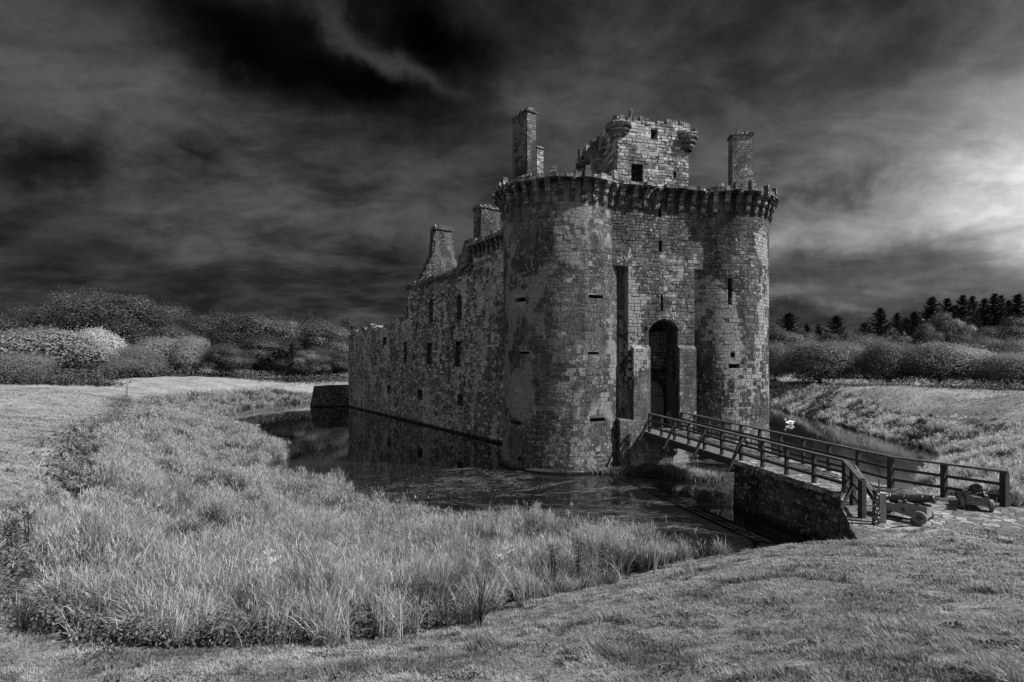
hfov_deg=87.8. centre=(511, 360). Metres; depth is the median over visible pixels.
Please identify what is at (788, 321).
conifer
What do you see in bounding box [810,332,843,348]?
broadleaf tree
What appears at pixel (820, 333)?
conifer
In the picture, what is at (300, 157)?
sky
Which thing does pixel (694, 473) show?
grass tuft
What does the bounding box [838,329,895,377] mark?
round shrub
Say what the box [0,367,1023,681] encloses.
ground
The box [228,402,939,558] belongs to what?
water
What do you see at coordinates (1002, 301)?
conifer
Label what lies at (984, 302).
conifer
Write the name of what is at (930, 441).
undergrowth
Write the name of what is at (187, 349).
round shrub
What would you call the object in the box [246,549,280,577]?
dry weed
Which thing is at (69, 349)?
round shrub
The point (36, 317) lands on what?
broadleaf tree
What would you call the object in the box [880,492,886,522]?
wooden post
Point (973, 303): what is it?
conifer
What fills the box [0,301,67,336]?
broadleaf tree
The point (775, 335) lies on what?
broadleaf tree
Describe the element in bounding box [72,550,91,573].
dock plant
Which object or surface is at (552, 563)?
dock plant
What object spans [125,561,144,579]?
dock plant
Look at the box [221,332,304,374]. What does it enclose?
broadleaf tree
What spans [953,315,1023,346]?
broadleaf tree
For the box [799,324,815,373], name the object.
conifer
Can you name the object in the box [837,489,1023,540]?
pavement
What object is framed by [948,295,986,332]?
conifer
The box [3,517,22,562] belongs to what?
dock plant
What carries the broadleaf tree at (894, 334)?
on the ground at (146, 385)
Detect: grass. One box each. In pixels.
[0,385,1023,544]
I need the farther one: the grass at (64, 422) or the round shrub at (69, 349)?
the round shrub at (69, 349)
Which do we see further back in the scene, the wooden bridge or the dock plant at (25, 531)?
the wooden bridge
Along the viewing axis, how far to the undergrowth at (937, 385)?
65.52 m
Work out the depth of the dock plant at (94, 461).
19.40 m
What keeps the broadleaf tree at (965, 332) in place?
on the ground at (146, 385)
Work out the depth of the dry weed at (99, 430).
23.81 m
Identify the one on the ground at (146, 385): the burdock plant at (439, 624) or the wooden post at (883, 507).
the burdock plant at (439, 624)
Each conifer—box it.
[770,312,819,370]
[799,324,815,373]
[813,315,861,343]
[813,324,827,339]
[854,322,872,337]
[860,307,900,346]
[888,312,908,344]
[899,318,909,335]
[900,311,930,373]
[904,296,958,332]
[939,298,959,327]
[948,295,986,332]
[966,295,989,328]
[974,293,1010,328]
[976,298,997,328]
[992,295,1013,327]
[996,293,1023,331]
[1004,300,1015,319]
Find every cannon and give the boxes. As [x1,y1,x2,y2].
[886,493,936,524]
[956,483,995,511]
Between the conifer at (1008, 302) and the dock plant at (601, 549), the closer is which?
the dock plant at (601, 549)
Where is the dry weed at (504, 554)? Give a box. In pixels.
[492,543,513,575]
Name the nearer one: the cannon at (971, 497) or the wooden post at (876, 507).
the wooden post at (876, 507)
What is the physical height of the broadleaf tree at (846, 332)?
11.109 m
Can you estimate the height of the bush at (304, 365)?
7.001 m
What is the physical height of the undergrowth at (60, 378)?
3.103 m
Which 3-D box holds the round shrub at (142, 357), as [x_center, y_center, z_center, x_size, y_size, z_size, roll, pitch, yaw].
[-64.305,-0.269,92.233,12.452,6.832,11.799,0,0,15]
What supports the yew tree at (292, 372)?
on the ground at (146, 385)
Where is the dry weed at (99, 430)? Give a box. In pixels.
[93,423,106,438]
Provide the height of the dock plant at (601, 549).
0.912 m
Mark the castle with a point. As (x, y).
(599, 303)
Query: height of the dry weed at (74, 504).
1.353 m
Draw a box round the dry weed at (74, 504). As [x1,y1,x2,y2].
[63,492,85,511]
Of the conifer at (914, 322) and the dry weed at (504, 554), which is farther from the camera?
the conifer at (914, 322)
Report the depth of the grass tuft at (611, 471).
31.63 m
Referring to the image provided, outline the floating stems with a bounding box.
[345,465,750,536]
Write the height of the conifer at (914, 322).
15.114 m
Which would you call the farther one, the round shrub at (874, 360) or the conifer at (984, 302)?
the conifer at (984, 302)
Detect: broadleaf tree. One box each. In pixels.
[0,299,84,372]
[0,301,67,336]
[38,285,195,346]
[118,306,186,347]
[155,316,221,372]
[175,309,297,372]
[194,342,258,375]
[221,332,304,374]
[246,307,324,360]
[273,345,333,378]
[287,318,350,373]
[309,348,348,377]
[330,315,362,370]
[769,323,818,351]
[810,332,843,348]
[831,328,874,341]
[867,327,914,351]
[902,324,944,351]
[917,311,975,344]
[944,321,981,346]
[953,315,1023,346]
[1010,322,1023,344]
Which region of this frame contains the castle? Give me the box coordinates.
[310,106,779,474]
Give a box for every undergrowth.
[0,367,143,386]
[0,487,99,594]
[0,570,524,653]
[6,392,144,490]
[63,366,348,384]
[619,462,684,475]
[770,377,1023,407]
[875,423,971,473]
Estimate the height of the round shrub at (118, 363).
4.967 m
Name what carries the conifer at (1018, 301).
on the ground at (146, 385)
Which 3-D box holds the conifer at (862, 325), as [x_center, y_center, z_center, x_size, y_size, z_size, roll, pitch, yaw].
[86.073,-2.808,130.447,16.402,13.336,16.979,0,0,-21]
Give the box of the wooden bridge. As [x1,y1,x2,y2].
[638,412,1009,518]
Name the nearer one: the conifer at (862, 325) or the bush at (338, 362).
the bush at (338, 362)
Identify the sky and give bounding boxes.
[0,0,1023,339]
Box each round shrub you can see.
[0,322,128,379]
[0,348,61,381]
[61,353,148,378]
[62,320,132,377]
[107,341,174,377]
[128,331,182,376]
[160,333,212,375]
[769,331,871,384]
[769,340,791,380]
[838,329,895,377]
[849,331,925,384]
[887,338,995,384]
[948,345,1023,387]
[955,344,1015,384]
[957,330,1017,352]
[977,336,1023,356]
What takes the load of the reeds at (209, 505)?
on the ground at (146, 385)
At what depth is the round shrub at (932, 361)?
69.83 m
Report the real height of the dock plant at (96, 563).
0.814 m
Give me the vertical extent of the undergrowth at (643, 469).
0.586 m
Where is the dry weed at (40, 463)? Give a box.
[22,448,50,501]
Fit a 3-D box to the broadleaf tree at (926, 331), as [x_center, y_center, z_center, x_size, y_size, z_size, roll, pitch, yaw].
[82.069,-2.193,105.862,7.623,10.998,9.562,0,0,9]
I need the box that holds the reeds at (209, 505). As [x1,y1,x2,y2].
[0,385,734,649]
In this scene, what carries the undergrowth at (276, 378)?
on the ground at (146, 385)
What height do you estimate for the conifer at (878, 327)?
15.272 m
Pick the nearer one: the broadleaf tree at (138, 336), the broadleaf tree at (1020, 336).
the broadleaf tree at (1020, 336)
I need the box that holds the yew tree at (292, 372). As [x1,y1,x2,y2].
[281,342,298,381]
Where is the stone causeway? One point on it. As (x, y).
(798, 502)
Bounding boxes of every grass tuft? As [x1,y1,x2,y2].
[591,466,627,474]
[656,462,726,481]
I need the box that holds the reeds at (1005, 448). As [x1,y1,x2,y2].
[769,381,1023,507]
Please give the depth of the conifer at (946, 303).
123.63 m
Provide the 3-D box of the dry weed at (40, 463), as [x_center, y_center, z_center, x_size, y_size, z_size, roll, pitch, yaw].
[-13.482,3.425,15.271,0.802,1.744,0.551,0,0,0]
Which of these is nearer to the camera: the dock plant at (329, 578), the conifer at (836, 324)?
the dock plant at (329, 578)
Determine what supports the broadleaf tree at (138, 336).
on the ground at (146, 385)
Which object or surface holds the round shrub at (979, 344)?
on the ground at (146, 385)
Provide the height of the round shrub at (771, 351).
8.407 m
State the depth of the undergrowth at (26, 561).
8.85 m
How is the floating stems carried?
on the water
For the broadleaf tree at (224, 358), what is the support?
on the ground at (146, 385)
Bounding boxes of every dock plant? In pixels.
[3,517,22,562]
[18,510,37,551]
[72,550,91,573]
[88,460,96,475]
[93,560,110,580]
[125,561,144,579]
[320,571,334,596]
[543,543,559,581]
[570,537,583,579]
[594,541,609,574]
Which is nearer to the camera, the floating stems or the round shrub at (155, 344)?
the floating stems
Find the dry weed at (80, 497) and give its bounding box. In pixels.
[59,483,94,516]
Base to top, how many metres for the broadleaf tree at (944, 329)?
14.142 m
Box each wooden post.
[872,480,880,525]
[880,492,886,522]
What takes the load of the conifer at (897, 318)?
on the ground at (146, 385)
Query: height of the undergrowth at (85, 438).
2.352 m
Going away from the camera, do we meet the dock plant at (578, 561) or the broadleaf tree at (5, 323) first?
the dock plant at (578, 561)
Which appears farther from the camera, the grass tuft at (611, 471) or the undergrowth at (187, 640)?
the grass tuft at (611, 471)
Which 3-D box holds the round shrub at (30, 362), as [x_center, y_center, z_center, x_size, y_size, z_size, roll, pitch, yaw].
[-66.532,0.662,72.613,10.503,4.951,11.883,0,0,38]
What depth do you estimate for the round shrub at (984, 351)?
72.65 m
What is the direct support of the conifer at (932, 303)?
on the ground at (146, 385)
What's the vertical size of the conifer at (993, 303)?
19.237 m
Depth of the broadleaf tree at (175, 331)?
121.97 m
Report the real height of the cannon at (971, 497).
0.884 m
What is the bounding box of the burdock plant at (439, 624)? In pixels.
[424,616,449,626]
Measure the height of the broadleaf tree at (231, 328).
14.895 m
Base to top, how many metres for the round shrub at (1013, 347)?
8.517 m
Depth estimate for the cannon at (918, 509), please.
15.67 m
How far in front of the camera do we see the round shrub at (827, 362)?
81.45 m
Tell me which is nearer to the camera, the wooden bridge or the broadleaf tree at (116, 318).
the wooden bridge
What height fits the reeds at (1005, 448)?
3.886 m
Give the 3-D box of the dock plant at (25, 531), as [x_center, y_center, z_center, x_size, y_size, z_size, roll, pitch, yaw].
[-9.222,3.492,10.188,0.359,1.259,0.290,0,0,0]
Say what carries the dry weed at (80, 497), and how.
on the ground at (146, 385)
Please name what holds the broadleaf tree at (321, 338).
on the ground at (146, 385)
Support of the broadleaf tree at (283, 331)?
on the ground at (146, 385)
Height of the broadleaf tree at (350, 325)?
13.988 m
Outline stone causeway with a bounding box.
[733,459,1020,540]
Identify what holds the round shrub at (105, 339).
on the ground at (146, 385)
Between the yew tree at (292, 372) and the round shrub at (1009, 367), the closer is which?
the round shrub at (1009, 367)
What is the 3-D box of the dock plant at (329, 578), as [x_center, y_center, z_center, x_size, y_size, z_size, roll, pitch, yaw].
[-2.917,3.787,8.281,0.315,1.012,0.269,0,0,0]

